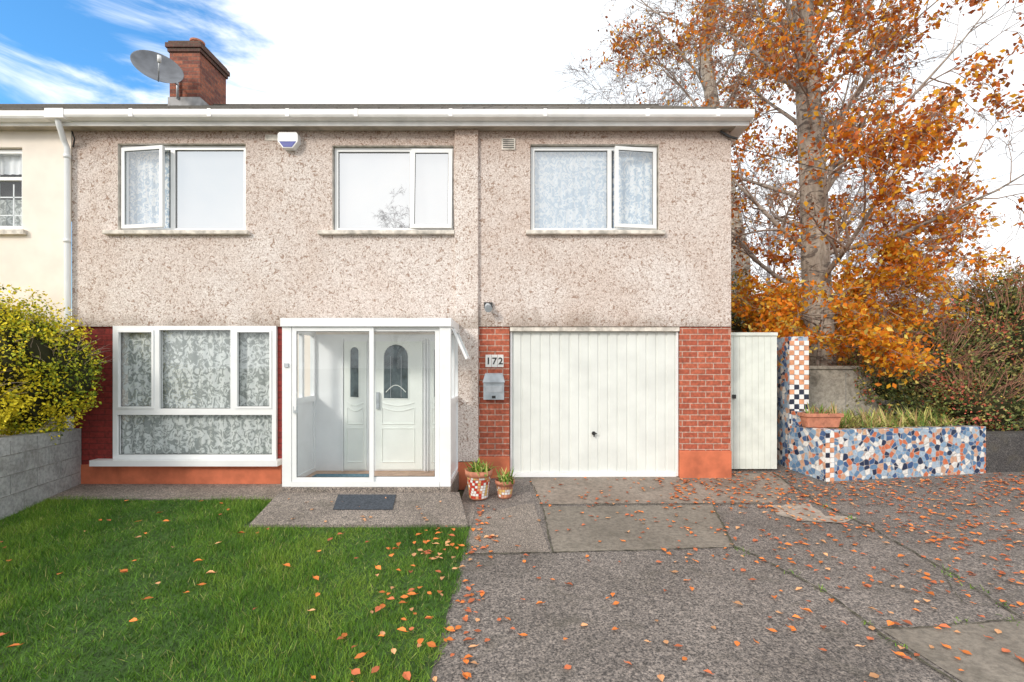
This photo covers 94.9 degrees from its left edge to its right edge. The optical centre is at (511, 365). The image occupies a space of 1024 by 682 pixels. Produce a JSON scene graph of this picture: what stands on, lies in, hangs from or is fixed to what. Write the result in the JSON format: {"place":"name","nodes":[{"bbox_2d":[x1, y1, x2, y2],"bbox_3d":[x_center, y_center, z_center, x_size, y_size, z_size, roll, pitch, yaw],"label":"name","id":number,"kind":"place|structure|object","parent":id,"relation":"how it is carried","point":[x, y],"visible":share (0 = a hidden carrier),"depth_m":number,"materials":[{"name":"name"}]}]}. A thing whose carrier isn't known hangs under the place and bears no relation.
{"place":"outdoors","nodes":[
{"label":"outdoors","id":0,"kind":"place"},
{"bbox_2d":[0,495,474,681],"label":"lawn","id":1,"kind":"structure","parent":0,"point":[70,623],"depth_m":3.50,"materials":[{"name":"green plant"}]},
{"bbox_2d":[47,484,475,527],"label":"house path","id":2,"kind":"structure","parent":0,"point":[169,491],"depth_m":6.28,"materials":[{"name":"concrete"}]},
{"bbox_2d":[71,416,509,535],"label":"ground","id":3,"kind":"structure","parent":0,"point":[461,492],"depth_m":10.69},
{"bbox_2d":[0,131,70,435],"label":"neighbour house","id":4,"kind":"structure","parent":3,"relation":"on","point":[31,209],"depth_m":6.75,"materials":[{"name":"white paint"}]},
{"bbox_2d":[0,150,21,228],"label":"window","id":5,"kind":"structure","parent":4,"relation":"in","point":[10,160],"depth_m":6.92,"materials":[{"name":"white plastic"}]},
{"bbox_2d":[0,428,80,518],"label":"block boundary wall","id":6,"kind":"structure","parent":3,"relation":"on","point":[36,467],"depth_m":5.82,"materials":[{"name":"grey concrete"}]},
{"bbox_2d":[0,283,113,444],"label":"golden privet hedge","id":7,"kind":"object","parent":3,"relation":"on","point":[47,370],"visible":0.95,"depth_m":6.00,"materials":[{"name":"yellow plant"}]},
{"bbox_2d":[280,318,469,486],"bbox_3d":[-1.725,0.457,6.295,2.322,2.106,0.909,0,0,0],"label":"porch frame","id":8,"kind":"object","parent":3,"relation":"on","point":[298,439],"visible":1,"depth_m":5.87,"materials":[{"name":"white plastic"}]},
{"bbox_2d":[306,471,434,476],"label":"porch floor","id":9,"kind":"structure","parent":8,"relation":"on","point":[362,473],"depth_m":6.56,"materials":[{"name":"tile"}]},
{"bbox_2d":[316,334,434,470],"bbox_3d":[-1.821,0.527,6.722,1.986,1.954,0.092,0,0,0],"label":"front door","id":10,"kind":"structure","parent":8,"relation":"attached to","point":[404,402],"depth_m":6.72,"materials":[{"name":"white plastic"}]},
{"bbox_2d":[297,332,476,465],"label":"porch back wall","id":11,"kind":"structure","parent":3,"relation":"on","point":[306,365],"depth_m":6.80,"materials":[{"name":"white paint"}]},
{"bbox_2d":[72,131,730,450],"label":"pebbledash walls","id":12,"kind":"structure","parent":3,"relation":"on","point":[283,259],"depth_m":6.75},
{"bbox_2d":[54,119,70,428],"bbox_3d":[-6.327,-0.859,6.608,0.105,5.157,0.251,0,0,-13],"label":"downpipe","id":13,"kind":"object","parent":12,"relation":"attached to","point":[67,216],"visible":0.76,"depth_m":6.66,"materials":[{"name":"white plastic"}]},
{"bbox_2d":[89,326,281,465],"bbox_3d":[-4.649,0.425,6.735,2.659,1.996,0.190,0,0,0],"label":"front window frame","id":14,"kind":"object","parent":12,"relation":"attached to","point":[154,408],"visible":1,"depth_m":6.74,"materials":[{"name":"white plastic"}]},
{"bbox_2d":[121,331,271,453],"bbox_3d":[-4.559,0.382,6.840,2.308,1.894,0.024,0,0,0],"label":"front net curtain","id":15,"kind":"object","parent":12,"relation":"hanging from","point":[196,369],"visible":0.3,"depth_m":6.84,"materials":[{"name":"grey fabric"}]},
{"bbox_2d":[278,132,300,150],"bbox_3d":[-3.178,-3.200,6.697,0.283,0.220,0.106,0,0,0],"label":"alarm box","id":16,"kind":"object","parent":12,"relation":"attached to","point":[289,141],"visible":1,"depth_m":6.65,"materials":[{"name":"white plastic"}]},
{"bbox_2d":[0,119,752,143],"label":"fascia and soffit","id":17,"kind":"structure","parent":12,"relation":"attached to","point":[736,128],"depth_m":6.63,"materials":[{"name":"white plastic"}]},
{"bbox_2d":[0,108,754,122],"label":"gutter","id":18,"kind":"object","parent":17,"relation":"attached to","point":[47,115],"visible":1,"depth_m":6.46,"materials":[{"name":"white plastic"}]},
{"bbox_2d":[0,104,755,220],"bbox_3d":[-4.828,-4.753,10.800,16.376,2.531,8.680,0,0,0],"label":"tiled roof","id":19,"kind":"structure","parent":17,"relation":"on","point":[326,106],"depth_m":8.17,"materials":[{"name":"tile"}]},
{"bbox_2d":[165,37,229,105],"bbox_3d":[-7.180,-6.045,10.775,0.780,2.530,1.070,0,0,0],"label":"chimney stack","id":20,"kind":"object","parent":19,"relation":"on","point":[206,72],"visible":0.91,"depth_m":10.30,"materials":[{"name":"brick"}]},
{"bbox_2d":[130,50,183,98],"bbox_3d":[-7.286,-6.168,9.810,0.693,0.790,0.957,0,0,5],"label":"satellite dish","id":21,"kind":"object","parent":20,"relation":"attached to","point":[158,67],"visible":1,"depth_m":9.74,"materials":[{"name":"grey metal"}]},
{"bbox_2d":[102,230,665,234],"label":"window sills","id":22,"kind":"structure","parent":12,"relation":"attached to","point":[381,232],"depth_m":6.68,"materials":[{"name":"beige concrete"}]},
{"bbox_2d":[121,145,656,229],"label":"window frames","id":23,"kind":"structure","parent":12,"relation":"attached to","point":[394,188],"depth_m":6.84,"materials":[{"name":"white plastic"}]},
{"bbox_2d":[265,135,514,149],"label":"wall vents","id":24,"kind":"object","parent":12,"relation":"attached to","point":[507,143],"depth_m":6.74,"materials":[{"name":"white plastic"}]},
{"bbox_2d":[129,149,651,229],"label":"net curtains","id":25,"kind":"object","parent":12,"relation":"attached to","point":[570,189],"visible":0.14,"depth_m":6.91,"materials":[{"name":"fabric"}]},
{"bbox_2d":[71,130,737,146],"bbox_3d":[-1.544,-3.251,6.710,9.528,0.248,0.054,0,0,0],"label":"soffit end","id":26,"kind":"object","parent":12,"relation":"attached to","point":[727,135],"visible":1,"depth_m":6.70,"materials":[{"name":"white plastic"}]},
{"bbox_2d":[455,129,478,461],"bbox_3d":[-0.651,-1.016,6.728,0.340,4.767,0.065,0,0,0],"label":"render pilaster","id":27,"kind":"object","parent":12,"relation":"attached to","point":[467,230],"visible":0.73,"depth_m":6.70,"materials":[{"name":"beige concrete"}]},
{"bbox_2d":[484,302,492,311],"bbox_3d":[-0.338,-0.829,6.636,0.124,0.156,0.228,0,0,0],"label":"security light","id":28,"kind":"object","parent":12,"relation":"attached to","point":[488,306],"visible":1,"depth_m":6.56,"materials":[{"name":"white plastic"}]},
{"bbox_2d":[510,327,678,476],"bbox_3d":[1.193,0.529,6.824,2.442,2.183,0.112,0,0,0],"label":"garage door","id":29,"kind":"structure","parent":12,"relation":"attached to","point":[593,401],"depth_m":6.84,"materials":[{"name":"paint"}]},
{"bbox_2d":[731,332,777,468],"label":"side gate","id":30,"kind":"structure","parent":12,"relation":"attached to","point":[753,400],"depth_m":7.10,"materials":[{"name":"paint"}]},
{"bbox_2d":[731,146,1022,185],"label":"overhead cable","id":31,"kind":"object","parent":12,"relation":"attached to","point":[826,169],"visible":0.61,"depth_m":8.05,"materials":[{"name":"black plastic"}]},
{"bbox_2d":[81,450,731,489],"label":"terracotta plinth","id":32,"kind":"structure","parent":3,"relation":"on","point":[704,464],"depth_m":6.75,"materials":[{"name":"paint"}]},
{"bbox_2d":[74,327,281,463],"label":"painted brick wall","id":33,"kind":"structure","parent":32,"relation":"on","point":[97,434],"depth_m":6.78,"materials":[{"name":"red brick"}]},
{"bbox_2d":[479,327,729,456],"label":"brick piers","id":34,"kind":"structure","parent":32,"relation":"on","point":[703,388],"depth_m":6.77,"materials":[{"name":"red brick"}]},
{"bbox_2d":[483,373,504,399],"bbox_3d":[-0.259,0.292,6.705,0.315,0.377,0.128,0,0,0],"label":"wall mailbox","id":35,"kind":"object","parent":34,"relation":"attached to","point":[493,386],"depth_m":6.66,"materials":[{"name":"silver metal"}]},
{"bbox_2d":[485,355,503,366],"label":"house number tiles","id":36,"kind":"object","parent":34,"relation":"attached to","point":[495,363],"visible":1,"depth_m":6.76,"materials":[{"name":"white ceramic"}]},
{"bbox_2d":[555,19,798,271],"bbox_3d":[7.273,-7.332,23.762,12.504,18.312,10.597,0,0,31],"label":"birch tree","id":37,"kind":"object","parent":3,"relation":"on","point":[618,80],"visible":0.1,"depth_m":23.75,"materials":[{"name":"plant"}]},
{"bbox_2d":[582,0,842,323],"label":"beech tree","id":38,"kind":"object","parent":3,"relation":"on","point":[709,75],"visible":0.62,"depth_m":15.06,"materials":[{"name":"orange plant"}]},
{"bbox_2d":[732,143,842,291],"bbox_3d":[10.982,-3.699,20.260,5.728,11.047,6.554,0,0,-44],"label":"birch tree","id":39,"kind":"object","parent":3,"relation":"on","point":[767,274],"visible":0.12,"depth_m":19.52,"materials":[{"name":"orange plant"}]},
{"bbox_2d":[731,268,883,363],"bbox_3d":[5.835,-0.833,11.107,5.966,4.840,3.136,0,0,0],"label":"laurel shrub","id":40,"kind":"object","parent":3,"relation":"on","point":[738,326],"visible":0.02,"depth_m":10.31,"materials":[{"name":"orange plant"}]},
{"bbox_2d":[639,0,1023,365],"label":"beech tree","id":41,"kind":"object","parent":3,"relation":"on","point":[814,242],"visible":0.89,"depth_m":8.44,"materials":[{"name":"orange plant"}]},
{"bbox_2d":[763,158,917,300],"bbox_3d":[18.678,-5.240,26.051,8.211,14.129,7.629,0,0,-44],"label":"birch tree","id":42,"kind":"object","parent":3,"relation":"on","point":[841,184],"visible":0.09,"depth_m":25.86,"materials":[{"name":"orange plant"}]},
{"bbox_2d":[731,214,1018,387],"bbox_3d":[5.772,-0.336,8.786,5.241,4.140,4.539,0,0,0],"label":"beech sapling","id":43,"kind":"object","parent":3,"relation":"on","point":[776,308],"visible":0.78,"depth_m":7.84,"materials":[{"name":"orange plant"}]},
{"bbox_2d":[832,272,973,344],"bbox_3d":[9.417,-0.932,12.257,6.142,3.472,3.452,0,0,-16],"label":"red maple shrub","id":44,"kind":"object","parent":3,"relation":"on","point":[881,314],"visible":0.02,"depth_m":11.86,"materials":[{"name":"orange plant"}]},
{"bbox_2d":[808,366,1023,426],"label":"concrete garden wall","id":45,"kind":"structure","parent":3,"relation":"on","point":[832,384],"depth_m":8.30,"materials":[{"name":"grey concrete"}]},
{"bbox_2d":[829,106,1015,328],"bbox_3d":[18.075,-4.925,21.735,7.573,13.498,7.725,0,0,0],"label":"birch tree","id":46,"kind":"object","parent":3,"relation":"on","point":[893,213],"visible":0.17,"depth_m":21.50,"materials":[{"name":"plant"}]},
{"bbox_2d":[878,226,995,348],"bbox_3d":[27.460,-3.438,29.172,8.069,10.525,7.494,0,0,36],"label":"birch tree","id":47,"kind":"object","parent":3,"relation":"on","point":[948,273],"visible":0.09,"depth_m":28.96,"materials":[{"name":"orange plant"}]},
{"bbox_2d":[986,427,1023,472],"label":"stone wall","id":48,"kind":"structure","parent":3,"relation":"on","point":[1004,450],"depth_m":7.05,"materials":[{"name":"stone"}]},
{"bbox_2d":[249,492,467,526],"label":"porch path","id":49,"kind":"structure","parent":0,"point":[280,509],"depth_m":5.29,"materials":[{"name":"grey concrete"}]},
{"bbox_2d":[333,494,395,509],"bbox_3d":[-1.745,1.607,5.550,0.769,0.065,0.400,0,0,0],"label":"doormat","id":50,"kind":"object","parent":49,"relation":"on","point":[363,501],"visible":1,"depth_m":5.51,"materials":[{"name":"rubber"}]},
{"bbox_2d":[282,472,458,491],"bbox_3d":[-1.816,1.636,6.300,2.116,0.248,0.900,0,0,0],"label":"porch step","id":51,"kind":"object","parent":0,"point":[454,487],"visible":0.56,"depth_m":5.85,"materials":[{"name":"grey concrete"}]},
{"bbox_2d":[0,0,1023,329],"label":"sky","id":52,"kind":"structure","parent":0,"point":[52,51],"materials":[{"name":"white"}]},
{"bbox_2d":[429,464,1023,681],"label":"driveway","id":53,"kind":"structure","parent":0,"point":[637,579],"depth_m":3.71,"materials":[{"name":"concrete"}]},
{"bbox_2d":[465,458,494,499],"bbox_3d":[-0.411,1.417,5.930,0.460,0.512,0.415,0,0,29],"label":"mosaic flower pot","id":54,"kind":"object","parent":53,"relation":"on","point":[478,475],"visible":1,"depth_m":5.84,"materials":[{"name":"tile"}]},
{"bbox_2d":[495,466,516,498],"bbox_3d":[-0.073,1.472,5.952,0.358,0.397,0.434,0,0,-38],"label":"mosaic flower pot","id":55,"kind":"object","parent":53,"relation":"on","point":[504,482],"visible":1,"depth_m":5.90,"materials":[{"name":"ceramic"}]},
{"bbox_2d":[0,470,1023,681],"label":"fallen leaves","id":56,"kind":"object","parent":53,"relation":"on","point":[407,674],"visible":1,"depth_m":4.38,"materials":[{"name":"orange plant"}]},
{"bbox_2d":[777,337,985,481],"bbox_3d":[5.675,0.645,7.346,2.850,2.190,1.508,0,0,0],"label":"mosaic planter","id":57,"kind":"object","parent":53,"relation":"on","point":[830,455],"visible":0.82,"depth_m":6.87,"materials":[{"name":"tile"}]},
{"bbox_2d":[797,401,843,426],"bbox_3d":[4.545,0.695,6.840,0.651,0.400,0.427,0,0,0],"label":"planter trough","id":58,"kind":"object","parent":57,"relation":"in","point":[813,418],"visible":1,"depth_m":6.80,"materials":[{"name":"ceramic"}]},
{"bbox_2d":[813,404,972,434],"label":"strap leaf plants","id":59,"kind":"object","parent":57,"relation":"in","point":[874,420],"visible":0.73,"depth_m":7.33,"materials":[{"name":"green plant"}]},
{"bbox_2d":[809,254,1023,430],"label":"cotoneaster shrub","id":60,"kind":"object","parent":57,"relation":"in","point":[988,343],"visible":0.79,"depth_m":7.88,"materials":[{"name":"green plant"}]}
]}

